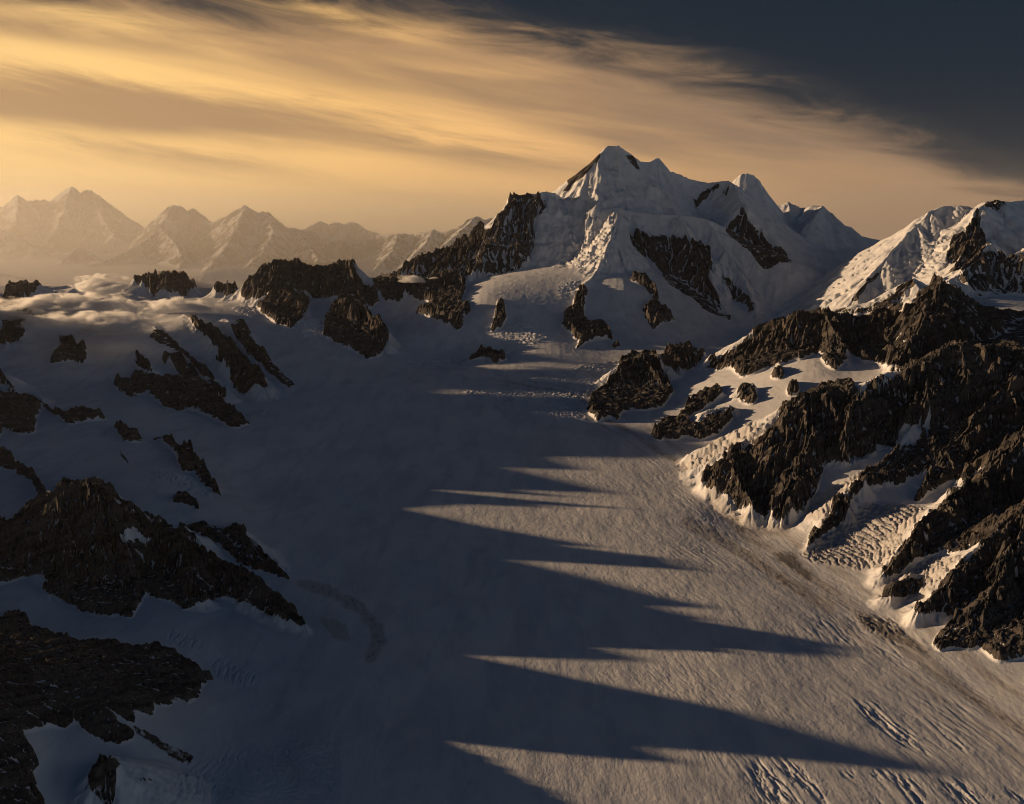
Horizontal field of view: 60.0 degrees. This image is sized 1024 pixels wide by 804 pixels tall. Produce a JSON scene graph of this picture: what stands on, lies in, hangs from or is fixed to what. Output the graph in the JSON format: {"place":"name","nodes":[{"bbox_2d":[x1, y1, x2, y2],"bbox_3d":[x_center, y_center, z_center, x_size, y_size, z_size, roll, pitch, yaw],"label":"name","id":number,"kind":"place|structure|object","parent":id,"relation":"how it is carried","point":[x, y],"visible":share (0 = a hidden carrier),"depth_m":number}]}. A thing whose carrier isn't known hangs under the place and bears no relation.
{"place":"outdoors","nodes":[
{"label":"outdoors","id":0,"kind":"place"},
{"bbox_2d":[0,273,23,279],"bbox_3d":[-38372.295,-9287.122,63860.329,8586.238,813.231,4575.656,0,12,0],"label":"faint hill","id":1,"kind":"structure","parent":0,"point":[4,275],"depth_m":62954.38},
{"bbox_2d":[0,466,38,511],"bbox_3d":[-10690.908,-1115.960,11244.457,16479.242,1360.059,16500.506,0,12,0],"label":"snow patch","id":2,"kind":"structure","parent":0,"point":[17,491],"depth_m":6124.85},
{"bbox_2d":[0,229,52,258],"bbox_3d":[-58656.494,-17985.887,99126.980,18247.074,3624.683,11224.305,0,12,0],"label":"faint hill","id":3,"kind":"structure","parent":0,"point":[13,245],"depth_m":95971.42},
{"bbox_2d":[0,279,119,305],"bbox_3d":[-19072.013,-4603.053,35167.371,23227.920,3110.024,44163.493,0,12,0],"label":"hazy crest","id":4,"kind":"object","parent":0,"point":[24,292],"visible":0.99,"depth_m":15717.84},
{"bbox_2d":[0,186,143,254],"bbox_3d":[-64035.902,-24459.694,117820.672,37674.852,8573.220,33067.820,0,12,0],"label":"hazy massif","id":5,"kind":"structure","parent":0,"point":[68,220],"depth_m":114015.51},
{"bbox_2d":[60,246,102,262],"bbox_3d":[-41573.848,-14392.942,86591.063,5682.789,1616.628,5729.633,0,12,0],"label":"pyramid hill","id":6,"kind":"structure","parent":0,"point":[79,254],"depth_m":85577.70},
{"bbox_2d":[91,281,121,296],"bbox_3d":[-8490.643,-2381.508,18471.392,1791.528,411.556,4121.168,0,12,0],"label":"cloud","id":7,"kind":"structure","parent":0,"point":[113,289],"depth_m":19023.97},
{"bbox_2d":[0,252,257,293],"bbox_3d":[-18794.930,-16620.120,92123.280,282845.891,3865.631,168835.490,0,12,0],"label":"ice plain","id":8,"kind":"structure","parent":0,"point":[54,271],"depth_m":74183.05},
{"bbox_2d":[90,205,211,267],"bbox_3d":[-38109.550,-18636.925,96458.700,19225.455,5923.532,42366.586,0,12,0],"label":"hazy twin peak","id":9,"kind":"structure","parent":0,"point":[166,235],"depth_m":94344.23},
{"bbox_2d":[0,476,311,634],"bbox_3d":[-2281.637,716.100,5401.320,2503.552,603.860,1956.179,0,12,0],"label":"black mountain","id":10,"kind":"structure","parent":0,"point":[94,544],"depth_m":4933.10},
{"bbox_2d":[116,269,244,298],"bbox_3d":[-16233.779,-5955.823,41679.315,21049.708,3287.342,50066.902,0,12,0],"label":"dark crest","id":11,"kind":"object","parent":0,"point":[156,283],"visible":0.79,"depth_m":17137.61},
{"bbox_2d":[0,286,386,803],"bbox_3d":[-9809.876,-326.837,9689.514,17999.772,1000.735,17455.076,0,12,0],"label":"snowfield","id":12,"kind":"structure","parent":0,"point":[253,665],"depth_m":6437.09},
{"bbox_2d":[0,369,17,389],"bbox_3d":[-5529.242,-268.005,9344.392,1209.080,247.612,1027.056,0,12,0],"label":"rock sliver","id":13,"kind":"object","parent":12,"relation":"on","point":[5,380],"visible":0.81,"depth_m":9068.97},
{"bbox_2d":[0,305,32,343],"bbox_3d":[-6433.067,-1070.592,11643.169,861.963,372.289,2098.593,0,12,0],"label":"snowy rock spur","id":14,"kind":"structure","parent":12,"relation":"on","point":[13,327],"depth_m":10960.80},
{"bbox_2d":[0,446,49,494],"bbox_3d":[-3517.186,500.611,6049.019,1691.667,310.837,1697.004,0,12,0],"label":"curved rock bar","id":15,"kind":"object","parent":12,"relation":"on","point":[7,459],"visible":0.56,"depth_m":6456.98},
{"bbox_2d":[0,374,108,438],"bbox_3d":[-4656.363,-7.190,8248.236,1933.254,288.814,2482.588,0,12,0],"label":"black rock ridge","id":16,"kind":"object","parent":12,"relation":"on","point":[21,406],"visible":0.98,"depth_m":8090.90},
{"bbox_2d":[50,327,87,363],"bbox_3d":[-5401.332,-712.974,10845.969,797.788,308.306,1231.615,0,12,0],"label":"dome outcrop","id":17,"kind":"object","parent":12,"relation":"on","point":[70,347],"visible":1,"depth_m":10544.90},
{"bbox_2d":[88,753,120,803],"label":"rock lump","id":18,"kind":"object","parent":12,"relation":"on","point":[102,775],"visible":0.99,"depth_m":3084.60},
{"bbox_2d":[0,609,215,803],"bbox_3d":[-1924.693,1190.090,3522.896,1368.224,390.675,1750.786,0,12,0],"label":"black ridge","id":19,"kind":"structure","parent":12,"relation":"on","point":[103,689],"depth_m":3540.92},
{"bbox_2d":[114,419,143,442],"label":"rock island","id":20,"kind":"object","parent":12,"relation":"on","point":[128,434],"visible":1,"depth_m":7588.44},
{"bbox_2d":[140,777,153,784],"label":"flat rock","id":21,"kind":"object","parent":12,"relation":"on","point":[148,780],"visible":1,"depth_m":3165.20},
{"bbox_2d":[172,491,200,510],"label":"lens outcrop","id":22,"kind":"object","parent":12,"relation":"on","point":[184,497],"visible":1,"depth_m":6046.62},
{"bbox_2d":[151,433,224,498],"bbox_3d":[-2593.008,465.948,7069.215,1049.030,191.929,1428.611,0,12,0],"label":"ragged rock chain","id":23,"kind":"object","parent":12,"relation":"on","point":[189,458],"visible":1,"depth_m":7003.89},
{"bbox_2d":[114,314,328,428],"bbox_3d":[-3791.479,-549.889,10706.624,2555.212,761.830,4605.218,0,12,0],"label":"rock ridge","id":24,"kind":"structure","parent":12,"relation":"on","point":[241,359],"depth_m":10467.31},
{"bbox_2d":[179,520,290,580],"bbox_3d":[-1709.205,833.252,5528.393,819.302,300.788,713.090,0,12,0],"label":"tapering rock ridge","id":25,"kind":"structure","parent":12,"relation":"on","point":[238,543],"depth_m":5475.35},
{"bbox_2d":[257,283,333,328],"bbox_3d":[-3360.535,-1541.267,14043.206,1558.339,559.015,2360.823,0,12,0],"label":"rounded rock knob","id":26,"kind":"object","parent":12,"relation":"on","point":[291,307],"visible":0.95,"depth_m":13970.61},
{"bbox_2d":[323,294,389,359],"bbox_3d":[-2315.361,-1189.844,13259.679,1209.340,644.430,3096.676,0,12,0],"label":"pyramid outcrop","id":27,"kind":"object","parent":12,"relation":"on","point":[355,323],"visible":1,"depth_m":12830.50},
{"bbox_2d":[189,269,256,281],"bbox_3d":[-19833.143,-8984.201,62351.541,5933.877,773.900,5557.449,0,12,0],"label":"cloud","id":28,"kind":"structure","parent":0,"point":[223,275],"depth_m":61085.85},
{"bbox_2d":[189,205,366,270],"bbox_3d":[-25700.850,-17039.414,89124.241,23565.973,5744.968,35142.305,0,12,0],"label":"hazy pointed peak","id":29,"kind":"structure","parent":0,"point":[247,237],"depth_m":89139.99},
{"bbox_2d":[220,257,379,308],"bbox_3d":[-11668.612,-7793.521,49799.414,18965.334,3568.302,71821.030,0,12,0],"label":"dark twin ridge","id":30,"kind":"structure","parent":0,"point":[333,280],"depth_m":15216.59},
{"bbox_2d":[214,280,241,294],"bbox_3d":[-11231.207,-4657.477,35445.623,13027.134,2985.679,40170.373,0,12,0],"label":"saddle outcrop","id":31,"kind":"object","parent":30,"relation":"on","point":[226,288],"visible":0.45,"depth_m":16624.84},
{"bbox_2d":[304,221,379,241],"bbox_3d":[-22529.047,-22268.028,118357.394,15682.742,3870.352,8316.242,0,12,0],"label":"serrated range","id":32,"kind":"structure","parent":0,"point":[334,231],"depth_m":117054.52},
{"bbox_2d":[317,216,493,273],"bbox_3d":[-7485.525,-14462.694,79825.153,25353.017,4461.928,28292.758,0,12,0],"label":"hazy snowy range","id":33,"kind":"structure","parent":0,"point":[388,253],"depth_m":83350.24},
{"bbox_2d":[372,266,484,331],"bbox_3d":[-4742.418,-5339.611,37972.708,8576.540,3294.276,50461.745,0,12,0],"label":"dark ridge","id":34,"kind":"structure","parent":0,"point":[442,293],"depth_m":14839.02},
{"bbox_2d":[0,0,1023,240],"label":"sky","id":35,"kind":"structure","parent":0,"point":[384,117]},
{"bbox_2d":[368,258,782,373],"bbox_3d":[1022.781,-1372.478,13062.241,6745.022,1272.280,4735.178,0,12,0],"label":"icefield","id":36,"kind":"structure","parent":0,"point":[532,335],"depth_m":13195.64},
{"bbox_2d":[463,300,470,315],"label":"cliff flake","id":37,"kind":"object","parent":36,"relation":"on","point":[467,307],"visible":0.96,"depth_m":13420.40},
{"bbox_2d":[469,344,506,363],"bbox_3d":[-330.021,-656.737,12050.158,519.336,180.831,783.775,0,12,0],"label":"nunatak","id":38,"kind":"structure","parent":36,"relation":"on","point":[494,354],"depth_m":12003.44},
{"bbox_2d":[491,298,507,332],"bbox_3d":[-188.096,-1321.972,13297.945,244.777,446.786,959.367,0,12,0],"label":"ice cliff outcrop","id":39,"kind":"object","parent":36,"relation":"on","point":[500,317],"visible":1,"depth_m":13095.57},
{"bbox_2d":[611,340,620,347],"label":"boulder","id":40,"kind":"object","parent":36,"relation":"on","point":[615,344],"visible":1,"depth_m":12382.00},
{"bbox_2d":[662,340,704,375],"bbox_3d":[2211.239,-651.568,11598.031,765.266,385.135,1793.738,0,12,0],"label":"rock hump","id":41,"kind":"object","parent":36,"relation":"on","point":[684,359],"visible":0.92,"depth_m":11030.93},
{"bbox_2d":[190,348,1023,803],"bbox_3d":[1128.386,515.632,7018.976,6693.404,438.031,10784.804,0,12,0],"label":"glacier","id":42,"kind":"object","parent":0,"point":[542,588],"visible":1,"depth_m":4479.25},
{"bbox_2d":[587,349,692,422],"bbox_3d":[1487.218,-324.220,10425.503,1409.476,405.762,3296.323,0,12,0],"label":"rock mound","id":43,"kind":"object","parent":42,"relation":"on","point":[645,379],"visible":1,"depth_m":10218.88},
{"bbox_2d":[394,145,879,350],"bbox_3d":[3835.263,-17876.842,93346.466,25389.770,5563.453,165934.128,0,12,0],"label":"great snow mountain","id":44,"kind":"structure","parent":0,"point":[713,247],"depth_m":15846.18},
{"bbox_2d":[619,350,896,458],"bbox_3d":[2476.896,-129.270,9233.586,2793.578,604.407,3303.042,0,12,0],"label":"tributary glacier","id":45,"kind":"object","parent":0,"point":[807,373],"visible":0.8,"depth_m":9188.65},
{"bbox_2d":[649,407,733,440],"bbox_3d":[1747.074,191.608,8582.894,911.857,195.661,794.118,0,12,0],"label":"rock step","id":46,"kind":"object","parent":45,"relation":"on","point":[676,426],"visible":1,"depth_m":8477.74},
{"bbox_2d":[680,383,722,416],"bbox_3d":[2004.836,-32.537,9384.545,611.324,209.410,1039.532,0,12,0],"label":"rock fin","id":47,"kind":"object","parent":45,"relation":"on","point":[699,400],"visible":0.98,"depth_m":9295.44},
{"bbox_2d":[737,382,757,404],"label":"rock tooth","id":48,"kind":"object","parent":45,"relation":"on","point":[747,392],"visible":1,"depth_m":9116.78},
{"bbox_2d":[771,362,784,379],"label":"rock tooth","id":49,"kind":"object","parent":45,"relation":"on","point":[778,371],"visible":1,"depth_m":9404.02},
{"bbox_2d":[786,379,800,396],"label":"rock tooth","id":50,"kind":"object","parent":45,"relation":"on","point":[793,388],"visible":0.98,"depth_m":8915.41},
{"bbox_2d":[678,336,1023,529],"bbox_3d":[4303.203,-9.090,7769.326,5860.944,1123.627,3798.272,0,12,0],"label":"brown cliff mountain","id":51,"kind":"structure","parent":0,"point":[946,412],"depth_m":6830.50},
{"bbox_2d":[795,454,883,544],"bbox_3d":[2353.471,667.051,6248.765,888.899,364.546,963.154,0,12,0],"label":"tributary glacier","id":52,"kind":"object","parent":51,"relation":"on","point":[835,481],"visible":0.88,"depth_m":6367.26},
{"bbox_2d":[695,272,1023,376],"bbox_3d":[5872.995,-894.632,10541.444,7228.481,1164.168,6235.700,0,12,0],"label":"dark pyramid mountain","id":53,"kind":"structure","parent":0,"point":[911,332],"depth_m":10087.25},
{"bbox_2d":[833,278,929,315],"bbox_3d":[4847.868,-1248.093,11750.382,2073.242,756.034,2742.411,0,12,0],"label":"snow shoulder","id":54,"kind":"object","parent":53,"relation":"on","point":[897,297],"visible":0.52,"depth_m":11751.79},
{"bbox_2d":[990,295,1023,310],"bbox_3d":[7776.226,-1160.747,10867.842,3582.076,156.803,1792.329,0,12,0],"label":"snow basin","id":55,"kind":"object","parent":53,"relation":"on","point":[1006,304],"visible":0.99,"depth_m":11197.12},
{"bbox_2d":[972,292,999,305],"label":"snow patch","id":56,"kind":"object","parent":55,"relation":"on","point":[985,299],"visible":0.98,"depth_m":11458.73},
{"bbox_2d":[804,467,953,572],"bbox_3d":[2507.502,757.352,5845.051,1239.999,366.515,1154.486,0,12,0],"label":"tributary glacier","id":57,"kind":"object","parent":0,"point":[855,540],"visible":0.97,"depth_m":5898.73},
{"bbox_2d":[807,470,864,547],"bbox_3d":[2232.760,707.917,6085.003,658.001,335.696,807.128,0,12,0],"label":"jagged rib","id":58,"kind":"object","parent":57,"relation":"on","point":[840,505],"visible":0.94,"depth_m":5993.86},
{"bbox_2d":[778,200,1023,317],"bbox_3d":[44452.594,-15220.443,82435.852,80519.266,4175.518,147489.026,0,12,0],"label":"snow peak","id":59,"kind":"structure","parent":0,"point":[975,251],"depth_m":13355.73},
{"bbox_2d":[887,550,941,610],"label":"tributary glacier","id":60,"kind":"object","parent":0,"point":[901,602],"visible":0.97,"depth_m":5106.44},
{"bbox_2d":[880,573,926,598],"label":"dark rock step","id":61,"kind":"object","parent":60,"relation":"on","point":[911,586],"visible":0.99,"depth_m":4986.89},
{"bbox_2d":[867,449,1023,587],"bbox_3d":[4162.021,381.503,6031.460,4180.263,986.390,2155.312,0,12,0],"label":"brown ridge","id":62,"kind":"structure","parent":0,"point":[963,514],"depth_m":5529.23},
{"bbox_2d":[902,515,1023,661],"bbox_3d":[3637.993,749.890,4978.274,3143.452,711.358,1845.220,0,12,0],"label":"brown cliff","id":63,"kind":"structure","parent":0,"point":[975,593],"depth_m":4720.54}
]}

